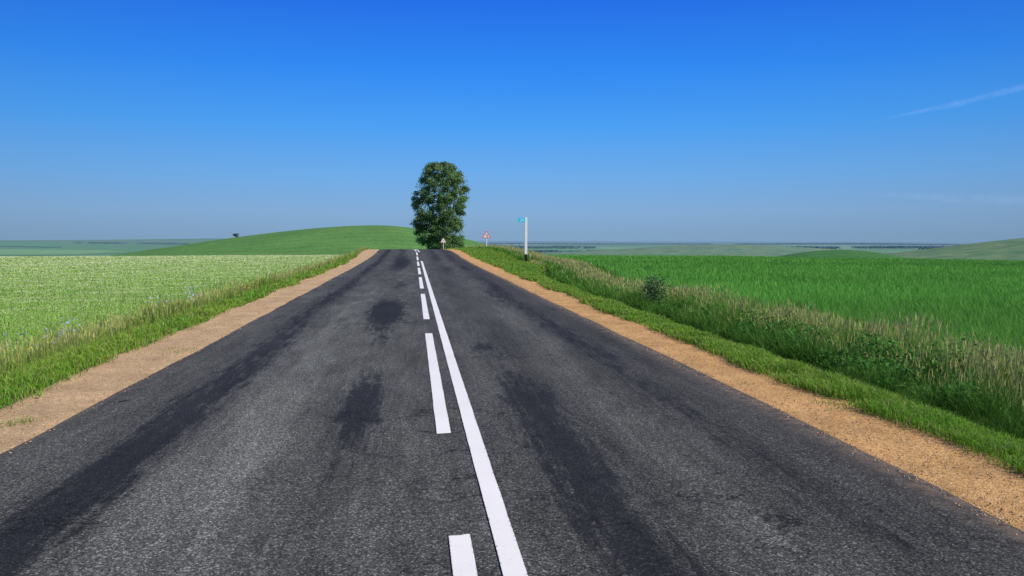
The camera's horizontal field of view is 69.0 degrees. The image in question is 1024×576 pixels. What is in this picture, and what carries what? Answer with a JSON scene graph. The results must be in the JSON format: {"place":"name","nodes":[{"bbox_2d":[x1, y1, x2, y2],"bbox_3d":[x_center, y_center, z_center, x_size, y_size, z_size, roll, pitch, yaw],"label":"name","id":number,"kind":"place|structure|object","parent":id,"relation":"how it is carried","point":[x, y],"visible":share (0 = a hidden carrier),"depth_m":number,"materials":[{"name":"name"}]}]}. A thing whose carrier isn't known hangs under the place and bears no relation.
{"place":"outdoors","nodes":[
{"label":"outdoors","id":0,"kind":"place"},
{"bbox_2d":[0,248,368,410],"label":"verge grass","id":1,"kind":"structure","parent":0,"point":[33,377],"depth_m":10.16,"materials":[{"name":"green plant"}]},
{"bbox_2d":[0,249,378,453],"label":"gravel shoulder","id":2,"kind":"object","parent":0,"point":[106,373],"visible":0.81,"depth_m":8.79},
{"bbox_2d":[111,225,487,258],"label":"hill","id":3,"kind":"structure","parent":0,"point":[342,240],"depth_m":274.50,"materials":[{"name":"green plant"}]},
{"bbox_2d":[0,249,1023,575],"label":"road","id":4,"kind":"structure","parent":0,"point":[414,413],"depth_m":4.98,"materials":[{"name":"grey asphalt"}]},
{"bbox_2d":[0,238,1023,468],"bbox_3d":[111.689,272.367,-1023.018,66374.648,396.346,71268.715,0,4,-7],"label":"ground","id":5,"kind":"structure","parent":0,"point":[71,248],"depth_m":3341.63,"materials":[{"name":"green plant"}]},
{"bbox_2d":[0,246,60,247],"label":"distant wood","id":6,"kind":"object","parent":5,"relation":"on","point":[29,246],"visible":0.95,"depth_m":3263.05,"materials":[{"name":"green plant"}]},
{"bbox_2d":[73,242,189,244],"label":"distant wood","id":7,"kind":"object","parent":5,"relation":"on","point":[128,242],"visible":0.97,"depth_m":4029.18,"materials":[{"name":"green plant"}]},
{"bbox_2d":[0,271,268,356],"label":"blue wildflowers","id":8,"kind":"object","parent":5,"relation":"on","point":[111,319],"visible":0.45,"depth_m":11.36,"materials":[{"name":"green plant"}]},
{"bbox_2d":[11,267,310,365],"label":"yellow wildflowers","id":9,"kind":"object","parent":5,"relation":"on","point":[113,326],"visible":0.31,"depth_m":11.11,"materials":[{"name":"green plant"}]},
{"bbox_2d":[0,255,342,360],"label":"flowering field","id":10,"kind":"structure","parent":5,"relation":"on","point":[97,264],"depth_m":31.41,"materials":[{"name":"green plant"}]},
{"bbox_2d":[0,246,366,377],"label":"tall grass","id":11,"kind":"structure","parent":5,"relation":"on","point":[143,316],"depth_m":12.89,"materials":[{"name":"green plant"}]},
{"bbox_2d":[410,161,470,248],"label":"broadleaf tree","id":12,"kind":"object","parent":5,"relation":"on","point":[441,218],"visible":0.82,"depth_m":121.10,"materials":[{"name":"green plant"}]},
{"bbox_2d":[482,231,490,246],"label":"warning sign","id":13,"kind":"object","parent":5,"relation":"on","point":[486,235],"visible":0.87,"depth_m":74.20,"materials":[{"name":"white metal"}]},
{"bbox_2d":[518,217,526,261],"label":"kilometre post","id":14,"kind":"object","parent":5,"relation":"on","point":[524,219],"visible":0.95,"depth_m":47.46,"materials":[{"name":"white paint"}]},
{"bbox_2d":[530,249,562,252],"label":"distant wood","id":15,"kind":"object","parent":5,"relation":"on","point":[541,251],"visible":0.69,"depth_m":2452.86,"materials":[{"name":"green plant"}]},
{"bbox_2d":[502,246,595,248],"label":"distant wood","id":16,"kind":"object","parent":5,"relation":"on","point":[561,247],"visible":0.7,"depth_m":4235.02,"materials":[{"name":"green plant"}]},
{"bbox_2d":[484,243,712,243],"bbox_3d":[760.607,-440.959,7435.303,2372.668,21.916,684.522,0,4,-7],"label":"distant wood","id":17,"kind":"object","parent":5,"relation":"on","point":[596,243],"visible":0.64,"depth_m":7298.96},
{"bbox_2d":[636,266,675,304],"bbox_3d":[3.491,0.247,18.123,0.985,1.584,1.447,2,4,25],"label":"shrub","id":18,"kind":"object","parent":5,"relation":"on","point":[652,291],"visible":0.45,"depth_m":17.83,"materials":[{"name":"green plant"}]},
{"bbox_2d":[464,246,1023,442],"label":"tall grass","id":19,"kind":"structure","parent":5,"relation":"on","point":[1004,417],"depth_m":9.69,"materials":[{"name":"green plant"}]},
{"bbox_2d":[545,254,1023,375],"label":"cereal field","id":20,"kind":"structure","parent":5,"relation":"on","point":[987,295],"depth_m":27.86,"materials":[{"name":"green plant"}]},
{"bbox_2d":[791,246,840,248],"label":"distant wood","id":21,"kind":"object","parent":5,"relation":"on","point":[829,247],"visible":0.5,"depth_m":3939.35,"materials":[{"name":"green plant"}]},
{"bbox_2d":[734,243,963,244],"bbox_3d":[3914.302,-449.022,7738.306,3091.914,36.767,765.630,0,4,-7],"label":"distant wood","id":22,"kind":"object","parent":5,"relation":"on","point":[851,243],"visible":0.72,"depth_m":7638.22,"materials":[{"name":"green plant"}]},
{"bbox_2d":[851,246,946,248],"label":"distant wood","id":23,"kind":"object","parent":5,"relation":"on","point":[887,247],"visible":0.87,"depth_m":4236.20,"materials":[{"name":"green plant"}]},
{"bbox_2d":[0,0,1023,241],"label":"sky","id":24,"kind":"structure","parent":0,"point":[582,120],"materials":[{"name":"blue"}]},
{"bbox_2d":[541,244,895,256],"bbox_3d":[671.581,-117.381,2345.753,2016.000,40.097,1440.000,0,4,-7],"label":"hill","id":25,"kind":"structure","parent":0,"point":[736,250],"depth_m":2128.18,"materials":[{"name":"green plant"}]},
{"bbox_2d":[446,249,1023,530],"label":"gravel shoulder","id":26,"kind":"object","parent":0,"point":[726,374],"visible":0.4,"depth_m":6.09},
{"bbox_2d":[0,344,863,457],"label":"grass sprigs","id":27,"kind":"object","parent":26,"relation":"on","point":[29,419],"depth_m":6.78,"materials":[{"name":"green plant"}]},
{"bbox_2d":[0,274,1023,534],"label":"loose gravel","id":28,"kind":"structure","parent":26,"relation":"on","point":[642,344],"depth_m":6.67,"materials":[{"name":"stone"}]},
{"bbox_2d":[447,247,1023,474],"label":"verge grass","id":29,"kind":"structure","parent":0,"point":[888,405],"depth_m":7.96,"materials":[{"name":"green plant"}]},
{"bbox_2d":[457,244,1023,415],"bbox_3d":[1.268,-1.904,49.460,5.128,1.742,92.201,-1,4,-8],"label":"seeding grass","id":30,"kind":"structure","parent":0,"point":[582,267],"depth_m":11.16,"materials":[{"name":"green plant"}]},
{"bbox_2d":[778,250,907,258],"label":"hill","id":31,"kind":"structure","parent":0,"point":[842,253],"depth_m":378.17,"materials":[{"name":"green plant"}]},
{"bbox_2d":[886,238,1023,260],"bbox_3d":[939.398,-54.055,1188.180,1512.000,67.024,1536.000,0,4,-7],"label":"hill","id":32,"kind":"structure","parent":0,"point":[1010,249],"depth_m":1130.69,"materials":[{"name":"green plant"}]}
]}

